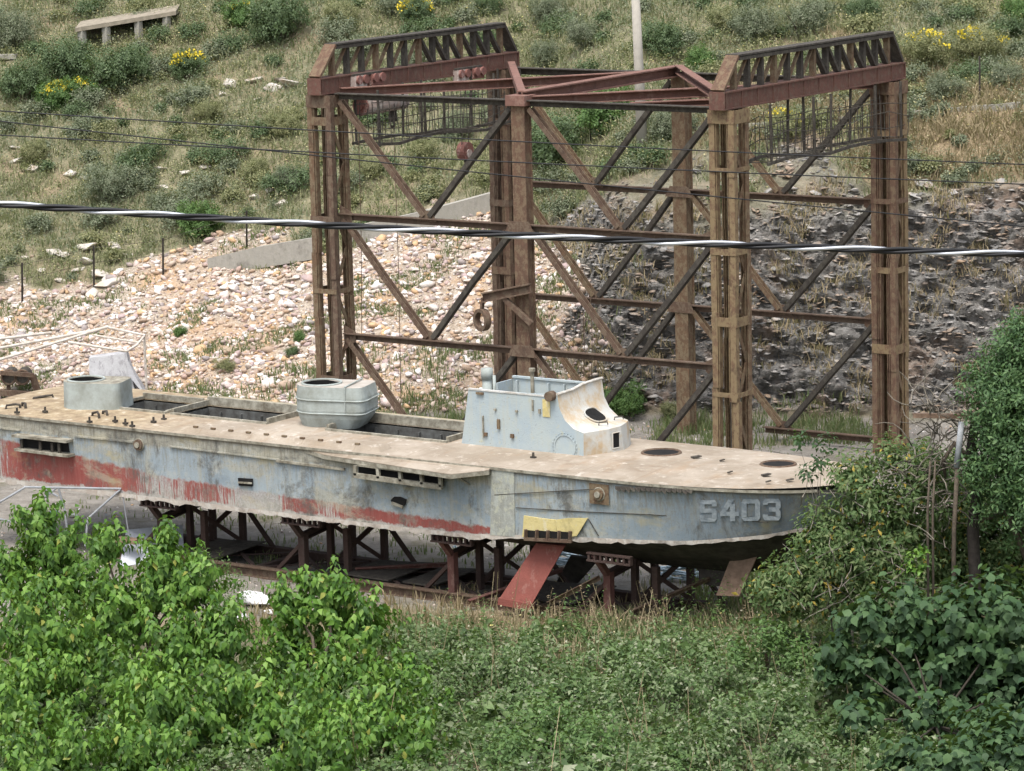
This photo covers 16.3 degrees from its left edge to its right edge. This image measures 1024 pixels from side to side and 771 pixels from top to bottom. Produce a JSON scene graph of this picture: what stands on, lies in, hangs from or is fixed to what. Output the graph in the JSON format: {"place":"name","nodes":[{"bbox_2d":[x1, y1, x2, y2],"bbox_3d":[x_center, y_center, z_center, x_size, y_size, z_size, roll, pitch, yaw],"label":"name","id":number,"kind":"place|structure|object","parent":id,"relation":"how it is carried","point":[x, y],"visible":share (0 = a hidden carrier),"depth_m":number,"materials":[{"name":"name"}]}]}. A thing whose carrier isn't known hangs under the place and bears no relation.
{"place":"outdoors","nodes":[
{"label":"outdoors","id":0,"kind":"place"},
{"bbox_2d":[0,199,581,411],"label":"scree slope","id":1,"kind":"structure","parent":0,"point":[453,325],"depth_m":88.61,"materials":[{"name":"beige gravel"}]},
{"bbox_2d":[68,326,147,389],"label":"pipe rack","id":2,"kind":"object","parent":1,"relation":"on","point":[143,338],"visible":0.93,"depth_m":85.48,"materials":[{"name":"beige metal"}]},
{"bbox_2d":[89,352,145,389],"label":"scrap tank","id":3,"kind":"object","parent":1,"relation":"on","point":[113,364],"visible":0.68,"depth_m":85.40,"materials":[{"name":"white metal"}]},
{"bbox_2d":[207,237,311,269],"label":"concrete wall","id":4,"kind":"structure","parent":1,"relation":"on","point":[281,253],"depth_m":90.79,"materials":[{"name":"grey concrete"}]},
{"bbox_2d":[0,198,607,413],"bbox_3d":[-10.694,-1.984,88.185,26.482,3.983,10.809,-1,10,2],"label":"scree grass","id":5,"kind":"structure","parent":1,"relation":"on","point":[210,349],"depth_m":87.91,"materials":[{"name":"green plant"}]},
{"bbox_2d":[0,198,612,412],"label":"scree stones","id":6,"kind":"object","parent":1,"relation":"on","point":[237,295],"visible":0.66,"depth_m":88.26,"materials":[{"name":"beige stone"}]},
{"bbox_2d":[148,249,643,420],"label":"rubble","id":7,"kind":"object","parent":1,"relation":"on","point":[453,414],"visible":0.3,"depth_m":84.38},
{"bbox_2d":[0,411,1017,770],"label":"ground","id":8,"kind":"structure","parent":0,"point":[412,541],"depth_m":70.32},
{"bbox_2d":[0,366,40,396],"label":"winch","id":9,"kind":"object","parent":8,"relation":"on","point":[12,375],"visible":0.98,"depth_m":86.11,"materials":[{"name":"orange metal"}]},
{"bbox_2d":[0,486,130,545],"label":"tube trestle","id":10,"kind":"object","parent":8,"relation":"on","point":[54,488],"visible":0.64,"depth_m":67.78,"materials":[{"name":"metal"}]},
{"bbox_2d":[0,486,136,624],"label":"mulberry tree","id":11,"kind":"object","parent":8,"relation":"on","point":[54,556],"visible":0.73,"depth_m":60.01,"materials":[{"name":"green plant"}]},
{"bbox_2d":[0,574,148,770],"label":"mulberry tree","id":12,"kind":"object","parent":8,"relation":"on","point":[54,651],"visible":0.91,"depth_m":55.43,"materials":[{"name":"green plant"}]},
{"bbox_2d":[50,511,247,660],"bbox_3d":[-6.021,3.579,58.981,3.332,3.044,1.932,-2,10,-4],"label":"mulberry tree","id":13,"kind":"object","parent":8,"relation":"on","point":[175,580],"visible":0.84,"depth_m":58.59,"materials":[{"name":"green plant"}]},
{"bbox_2d":[120,525,183,565],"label":"foam sheet","id":14,"kind":"object","parent":8,"relation":"on","point":[128,558],"visible":0.43,"depth_m":68.41,"materials":[{"name":"white plastic"}]},
{"bbox_2d":[84,589,288,770],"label":"mulberry tree","id":15,"kind":"object","parent":8,"relation":"on","point":[211,656],"visible":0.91,"depth_m":54.30,"materials":[{"name":"green plant"}]},
{"bbox_2d":[215,553,411,765],"bbox_3d":[-3.038,4.354,56.061,2.988,2.681,5.626,-1,10,4],"label":"mulberry tree","id":16,"kind":"object","parent":8,"relation":"on","point":[360,630],"visible":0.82,"depth_m":57.45,"materials":[{"name":"green plant"}]},
{"bbox_2d":[262,642,461,770],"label":"mulberry tree","id":17,"kind":"object","parent":8,"relation":"on","point":[315,749],"visible":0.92,"depth_m":53.19,"materials":[{"name":"green plant"}]},
{"bbox_2d":[119,534,707,627],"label":"slipway carriage","id":18,"kind":"object","parent":8,"relation":"on","point":[269,570],"visible":0.56,"depth_m":65.51,"materials":[{"name":"brown metal"}]},
{"bbox_2d":[139,500,275,558],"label":"trestle","id":19,"kind":"object","parent":18,"relation":"on","point":[208,531],"visible":0.62,"depth_m":68.55,"materials":[{"name":"metal"}]},
{"bbox_2d":[276,516,417,577],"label":"trestle","id":20,"kind":"object","parent":18,"relation":"on","point":[351,541],"visible":0.82,"depth_m":66.56,"materials":[{"name":"metal"}]},
{"bbox_2d":[423,534,569,596],"bbox_3d":[-0.370,3.134,64.580,2.522,1.268,1.567,-8,11,-32],"label":"trestle","id":21,"kind":"object","parent":18,"relation":"on","point":[501,560],"visible":0.8,"depth_m":64.33,"materials":[{"name":"metal"}]},
{"bbox_2d":[579,551,730,617],"bbox_3d":[2.392,3.386,62.701,2.522,1.268,1.567,-8,11,-32],"label":"trestle","id":22,"kind":"object","parent":18,"relation":"on","point":[657,578],"visible":0.78,"depth_m":62.44,"materials":[{"name":"metal"}]},
{"bbox_2d":[74,417,788,593],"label":"yard weeds","id":23,"kind":"object","parent":8,"relation":"on","point":[318,549],"visible":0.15,"depth_m":69.04,"materials":[{"name":"green plant"}]},
{"bbox_2d":[0,367,869,610],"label":"patrol boat","id":24,"kind":"object","parent":8,"relation":"on","point":[550,470],"visible":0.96,"depth_m":64.06,"materials":[{"name":"paint"}]},
{"bbox_2d":[420,634,557,703],"bbox_3d":[-0.556,4.690,56.799,1.752,1.309,2.408,20,23,64],"label":"bramble bush","id":25,"kind":"object","parent":8,"relation":"on","point":[478,670],"visible":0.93,"depth_m":56.64,"materials":[{"name":"green plant"}]},
{"bbox_2d":[0,601,1023,770],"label":"bramble undergrowth","id":26,"kind":"object","parent":8,"relation":"on","point":[487,710],"visible":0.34,"depth_m":55.17,"materials":[{"name":"green plant"}]},
{"bbox_2d":[0,110,1023,164],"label":"overhead wire","id":27,"kind":"object","parent":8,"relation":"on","point":[510,140],"visible":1,"depth_m":27.07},
{"bbox_2d":[0,134,1023,184],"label":"overhead wire","id":28,"kind":"object","parent":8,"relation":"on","point":[514,162],"visible":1,"depth_m":27.10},
{"bbox_2d":[230,576,812,627],"bbox_3d":[0.317,3.831,63.506,10.919,0.504,3.154,-1,10,0],"label":"carriage straw","id":29,"kind":"object","parent":8,"relation":"on","point":[439,603],"visible":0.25,"depth_m":63.45,"materials":[{"name":"beige plant"}]},
{"bbox_2d":[144,597,935,689],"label":"trackside weeds","id":30,"kind":"object","parent":8,"relation":"on","point":[728,610],"visible":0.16,"depth_m":61.45,"materials":[{"name":"green plant"}]},
{"bbox_2d":[478,685,635,770],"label":"bramble bush","id":31,"kind":"object","parent":8,"relation":"on","point":[511,742],"visible":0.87,"depth_m":52.54,"materials":[{"name":"green plant"}]},
{"bbox_2d":[206,594,923,682],"bbox_3d":[0.826,4.311,60.351,14.071,0.607,5.106,-2,10,-1],"label":"trackside straw","id":32,"kind":"object","parent":8,"relation":"on","point":[574,644],"visible":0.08,"depth_m":61.61,"materials":[{"name":"beige plant"}]},
{"bbox_2d":[356,581,831,696],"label":"withered weeds","id":33,"kind":"object","parent":8,"relation":"on","point":[599,623],"visible":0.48,"depth_m":60.43,"materials":[{"name":"beige plant"}]},
{"bbox_2d":[329,565,870,770],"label":"nettle growth","id":34,"kind":"object","parent":8,"relation":"on","point":[601,658],"visible":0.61,"depth_m":57.15,"materials":[{"name":"green plant"}]},
{"bbox_2d":[348,566,862,770],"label":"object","id":35,"kind":"object","parent":8,"relation":"on","point":[493,653],"visible":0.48,"depth_m":55.04,"materials":[{"name":"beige plant"}]},
{"bbox_2d":[306,22,909,452],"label":"gantry crane","id":36,"kind":"object","parent":8,"relation":"on","point":[514,102],"visible":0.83,"depth_m":76.12,"materials":[{"name":"orange metal"}]},
{"bbox_2d":[353,94,409,127],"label":"hoist","id":37,"kind":"object","parent":36,"relation":"hanging from","point":[365,107],"visible":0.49,"depth_m":77.33,"materials":[{"name":"paint"}]},
{"bbox_2d":[607,377,651,417],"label":"shrub","id":38,"kind":"object","parent":8,"relation":"on","point":[628,402],"visible":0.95,"depth_m":81.79,"materials":[{"name":"green plant"}]},
{"bbox_2d":[578,644,755,718],"bbox_3d":[2.216,4.781,55.867,2.187,1.302,3.003,5,12,34],"label":"bramble bush","id":39,"kind":"object","parent":8,"relation":"on","point":[711,679],"visible":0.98,"depth_m":55.79,"materials":[{"name":"green plant"}]},
{"bbox_2d":[716,557,756,595],"bbox_3d":[3.882,3.251,61.373,0.653,0.727,0.418,5,12,34],"label":"bow prop","id":40,"kind":"object","parent":8,"relation":"on","point":[737,571],"visible":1,"depth_m":61.34,"materials":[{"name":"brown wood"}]},
{"bbox_2d":[668,680,832,770],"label":"bramble bush","id":41,"kind":"object","parent":8,"relation":"on","point":[733,725],"visible":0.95,"depth_m":52.17,"materials":[{"name":"green plant"}]},
{"bbox_2d":[647,388,872,446],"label":"cliff foot weeds","id":42,"kind":"object","parent":8,"relation":"on","point":[852,425],"visible":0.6,"depth_m":80.03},
{"bbox_2d":[717,612,817,676],"bbox_3d":[4.132,4.381,57.078,1.726,1.597,0.947,-1,10,1],"label":"bramble bush","id":43,"kind":"object","parent":8,"relation":"on","point":[789,656],"visible":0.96,"depth_m":56.97,"materials":[{"name":"green plant"}]},
{"bbox_2d":[686,544,935,624],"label":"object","id":44,"kind":"object","parent":8,"relation":"on","point":[699,589],"visible":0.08,"depth_m":63.57,"materials":[{"name":"plant"}]},
{"bbox_2d":[787,427,839,638],"bbox_3d":[4.996,2.745,58.829,0.874,4.163,0.541,-2,10,-6],"label":"sprout","id":45,"kind":"object","parent":8,"relation":"on","point":[797,442],"visible":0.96,"depth_m":58.52,"materials":[{"name":"green plant"}]},
{"bbox_2d":[732,426,970,645],"bbox_3d":[5.586,2.766,58.362,4.023,4.258,1.902,0,10,7],"label":"leafy bush","id":46,"kind":"object","parent":8,"relation":"on","point":[895,529],"visible":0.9,"depth_m":58.01,"materials":[{"name":"green plant"}]},
{"bbox_2d":[774,460,996,622],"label":"dry branches","id":47,"kind":"object","parent":8,"relation":"on","point":[859,505],"depth_m":57.19,"materials":[{"name":"brown wood"}]},
{"bbox_2d":[809,563,1023,770],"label":"fig tree","id":48,"kind":"object","parent":8,"relation":"on","point":[969,638],"visible":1,"depth_m":54.45,"materials":[{"name":"green plant"}]},
{"bbox_2d":[873,359,1004,616],"bbox_3d":[7.126,2.185,57.730,2.616,5.240,1.181,-2,10,-1],"label":"dead tree","id":49,"kind":"object","parent":8,"relation":"on","point":[973,541],"visible":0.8,"depth_m":57.54,"materials":[{"name":"brown plant"}]},
{"bbox_2d":[951,422,964,602],"bbox_3d":[7.162,2.716,57.317,0.246,4.330,0.100,-1,10,0],"label":"conduit post","id":50,"kind":"object","parent":8,"relation":"on","point":[959,442],"visible":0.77,"depth_m":57.11,"materials":[{"name":"grey metal"}]},
{"bbox_2d":[901,436,1023,617],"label":"leafy bush","id":51,"kind":"object","parent":8,"relation":"on","point":[993,556],"visible":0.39,"depth_m":58.90,"materials":[{"name":"green plant"}]},
{"bbox_2d":[946,305,1023,561],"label":"evergreen tree","id":52,"kind":"object","parent":8,"relation":"on","point":[999,430],"visible":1,"depth_m":56.66,"materials":[{"name":"green plant"}]},
{"bbox_2d":[0,201,1023,257],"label":"power cable","id":53,"kind":"object","parent":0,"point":[502,234],"visible":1,"depth_m":21.14,"materials":[{"name":"black rubber"}]},
{"bbox_2d":[0,121,1023,226],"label":"overhead wire","id":54,"kind":"object","parent":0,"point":[516,176],"visible":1,"depth_m":27.12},
{"bbox_2d":[0,0,1023,421],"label":"hillside","id":55,"kind":"structure","parent":0,"point":[648,178],"depth_m":96.27,"materials":[{"name":"green plant"}]},
{"bbox_2d":[0,3,44,52],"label":"shrub","id":56,"kind":"object","parent":55,"relation":"on","point":[8,30],"visible":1,"depth_m":105.94,"materials":[{"name":"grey plant"}]},
{"bbox_2d":[0,54,57,106],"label":"shrub","id":57,"kind":"object","parent":55,"relation":"on","point":[29,78],"visible":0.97,"depth_m":102.72,"materials":[{"name":"green plant"}]},
{"bbox_2d":[16,136,49,162],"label":"shrub","id":58,"kind":"object","parent":55,"relation":"on","point":[31,151],"visible":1,"depth_m":99.44,"materials":[{"name":"green plant"}]},
{"bbox_2d":[32,76,75,113],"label":"shrub","id":59,"kind":"object","parent":55,"relation":"on","point":[54,92],"visible":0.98,"depth_m":102.01,"materials":[{"name":"green plant"}]},
{"bbox_2d":[26,30,101,81],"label":"shrub","id":60,"kind":"object","parent":55,"relation":"on","point":[63,60],"visible":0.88,"depth_m":103.05,"materials":[{"name":"green plant"}]},
{"bbox_2d":[75,157,142,206],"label":"shrub","id":61,"kind":"object","parent":55,"relation":"on","point":[98,181],"visible":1,"depth_m":96.44,"materials":[{"name":"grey plant"}]},
{"bbox_2d":[75,42,144,94],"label":"shrub","id":62,"kind":"object","parent":55,"relation":"on","point":[108,69],"visible":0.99,"depth_m":102.56,"materials":[{"name":"green plant"}]},
{"bbox_2d":[75,4,179,50],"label":"stone shelter","id":63,"kind":"object","parent":55,"relation":"on","point":[166,14],"visible":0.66,"depth_m":105.76,"materials":[{"name":"concrete"}]},
{"bbox_2d":[113,45,157,83],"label":"shrub","id":64,"kind":"object","parent":55,"relation":"on","point":[142,64],"visible":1,"depth_m":102.83,"materials":[{"name":"green plant"}]},
{"bbox_2d":[166,46,212,83],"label":"shrub","id":65,"kind":"object","parent":55,"relation":"on","point":[180,60],"visible":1,"depth_m":102.44,"materials":[{"name":"green plant"}]},
{"bbox_2d":[174,198,225,239],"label":"shrub","id":66,"kind":"object","parent":55,"relation":"on","point":[185,225],"visible":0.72,"depth_m":93.52,"materials":[{"name":"green plant"}]},
{"bbox_2d":[189,96,222,122],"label":"shrub","id":67,"kind":"object","parent":55,"relation":"on","point":[204,110],"visible":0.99,"depth_m":99.80,"materials":[{"name":"green plant"}]},
{"bbox_2d":[218,0,257,28],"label":"shrub","id":68,"kind":"object","parent":55,"relation":"on","point":[236,9],"visible":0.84,"depth_m":105.04,"materials":[{"name":"green plant"}]},
{"bbox_2d":[243,0,314,44],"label":"shrub","id":69,"kind":"object","parent":55,"relation":"on","point":[277,17],"visible":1,"depth_m":103.01,"materials":[{"name":"green plant"}]},
{"bbox_2d":[259,107,303,138],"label":"shrub","id":70,"kind":"object","parent":55,"relation":"on","point":[286,123],"visible":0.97,"depth_m":97.62,"materials":[{"name":"green plant"}]},
{"bbox_2d":[318,0,361,28],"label":"shrub","id":71,"kind":"object","parent":55,"relation":"on","point":[345,10],"visible":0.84,"depth_m":103.23,"materials":[{"name":"green plant"}]},
{"bbox_2d":[395,0,435,22],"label":"shrub","id":72,"kind":"object","parent":55,"relation":"on","point":[418,7],"visible":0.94,"depth_m":102.57,"materials":[{"name":"green plant"}]},
{"bbox_2d":[352,192,489,244],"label":"concrete wall","id":73,"kind":"structure","parent":55,"relation":"on","point":[466,207],"depth_m":90.86,"materials":[{"name":"grey concrete"}]},
{"bbox_2d":[404,135,443,163],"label":"shrub","id":74,"kind":"object","parent":55,"relation":"on","point":[416,148],"visible":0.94,"depth_m":93.97,"materials":[{"name":"green plant"}]},
{"bbox_2d":[13,0,990,262],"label":"yellow scrub","id":75,"kind":"object","parent":55,"relation":"on","point":[861,22],"visible":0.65,"depth_m":94.71,"materials":[{"name":"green plant"}]},
{"bbox_2d":[0,0,1023,281],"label":"grey scrub","id":76,"kind":"object","parent":55,"relation":"on","point":[344,28],"visible":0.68,"depth_m":96.14,"materials":[{"name":"green plant"}]},
{"bbox_2d":[0,0,1023,223],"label":"green scrub","id":77,"kind":"object","parent":55,"relation":"on","point":[1016,25],"visible":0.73,"depth_m":98.07,"materials":[{"name":"green plant"}]},
{"bbox_2d":[0,0,1023,280],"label":"grey herbs","id":78,"kind":"object","parent":55,"relation":"on","point":[626,120],"visible":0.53,"depth_m":96.40,"materials":[{"name":"green plant"}]},
{"bbox_2d":[0,0,1023,274],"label":"hill flowers","id":79,"kind":"object","parent":55,"relation":"on","point":[528,62],"visible":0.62,"depth_m":95.59,"materials":[{"name":"yellow plant"}]},
{"bbox_2d":[528,34,567,67],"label":"shrub","id":80,"kind":"object","parent":55,"relation":"on","point":[545,46],"visible":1,"depth_m":99.10,"materials":[{"name":"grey plant"}]},
{"bbox_2d":[526,0,569,24],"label":"shrub","id":81,"kind":"object","parent":55,"relation":"on","point":[546,6],"visible":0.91,"depth_m":102.00,"materials":[{"name":"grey plant"}]},
{"bbox_2d":[531,108,589,172],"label":"shrub","id":82,"kind":"object","parent":55,"relation":"on","point":[546,152],"visible":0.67,"depth_m":92.42,"materials":[{"name":"green plant"}]},
{"bbox_2d":[560,14,600,50],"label":"shrub","id":83,"kind":"object","parent":55,"relation":"on","point":[580,32],"visible":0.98,"depth_m":97.95,"materials":[{"name":"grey plant"}]},
{"bbox_2d":[571,85,634,135],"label":"shrub","id":84,"kind":"object","parent":55,"relation":"on","point":[591,118],"visible":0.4,"depth_m":91.16,"materials":[{"name":"green plant"}]},
{"bbox_2d":[631,0,647,144],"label":"utility pole","id":85,"kind":"object","parent":55,"relation":"on","point":[637,47],"visible":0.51,"depth_m":87.96,"materials":[{"name":"concrete"}]},
{"bbox_2d":[632,15,689,59],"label":"shrub","id":86,"kind":"object","parent":55,"relation":"on","point":[666,36],"visible":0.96,"depth_m":94.11,"materials":[{"name":"green plant"}]},
{"bbox_2d":[648,111,703,142],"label":"shrub","id":87,"kind":"object","parent":55,"relation":"on","point":[665,119],"visible":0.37,"depth_m":88.31,"materials":[{"name":"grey plant"}]},
{"bbox_2d":[701,1,746,34],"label":"shrub","id":88,"kind":"object","parent":55,"relation":"on","point":[715,15],"visible":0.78,"depth_m":95.89,"materials":[{"name":"green plant"}]},
{"bbox_2d":[724,0,784,47],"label":"shrub","id":89,"kind":"object","parent":55,"relation":"on","point":[758,18],"visible":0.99,"depth_m":94.65,"materials":[{"name":"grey plant"}]},
{"bbox_2d":[762,102,808,140],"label":"shrub","id":90,"kind":"object","parent":55,"relation":"on","point":[778,113],"visible":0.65,"depth_m":86.79,"materials":[{"name":"green plant"}]},
{"bbox_2d":[556,136,1023,413],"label":"rock face","id":91,"kind":"object","parent":55,"relation":"attached to","point":[842,333],"visible":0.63,"depth_m":82.97},
{"bbox_2d":[545,130,1023,413],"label":"cliff grass","id":92,"kind":"structure","parent":91,"relation":"on","point":[791,207],"depth_m":83.31,"materials":[{"name":"plant"}]},
{"bbox_2d":[546,134,1023,414],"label":"cliff rubble","id":93,"kind":"object","parent":91,"relation":"on","point":[617,319],"visible":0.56,"depth_m":83.18,"materials":[{"name":"stone"}]},
{"bbox_2d":[774,0,835,39],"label":"shrub","id":94,"kind":"object","parent":55,"relation":"on","point":[807,17],"visible":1,"depth_m":94.02,"materials":[{"name":"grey plant"}]},
{"bbox_2d":[692,22,1023,191],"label":"dry grass","id":95,"kind":"structure","parent":55,"relation":"on","point":[951,122],"depth_m":86.72,"materials":[{"name":"beige plant"}]},
{"bbox_2d":[838,0,883,18],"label":"shrub","id":96,"kind":"object","parent":55,"relation":"on","point":[862,6],"visible":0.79,"depth_m":95.26,"materials":[{"name":"green plant"}]},
{"bbox_2d":[711,46,1023,174],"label":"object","id":97,"kind":"object","parent":55,"relation":"on","point":[930,164],"visible":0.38,"depth_m":87.19,"materials":[{"name":"green plant"}]},
{"bbox_2d":[719,20,1023,174],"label":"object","id":98,"kind":"object","parent":55,"relation":"on","point":[963,138],"visible":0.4,"depth_m":87.20,"materials":[{"name":"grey plant"}]},
{"bbox_2d":[896,24,954,68],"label":"shrub","id":99,"kind":"object","parent":55,"relation":"on","point":[923,51],"visible":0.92,"depth_m":90.43,"materials":[{"name":"green plant"}]},
{"bbox_2d":[922,66,972,103],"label":"shrub","id":100,"kind":"object","parent":55,"relation":"on","point":[936,82],"visible":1,"depth_m":87.99,"materials":[{"name":"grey plant"}]},
{"bbox_2d":[944,19,1011,65],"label":"shrub","id":101,"kind":"object","parent":55,"relation":"on","point":[987,42],"visible":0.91,"depth_m":90.98,"materials":[{"name":"green plant"}]},
{"bbox_2d":[987,56,1023,86],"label":"shrub","id":102,"kind":"object","parent":55,"relation":"on","point":[998,70],"visible":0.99,"depth_m":88.98,"materials":[{"name":"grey plant"}]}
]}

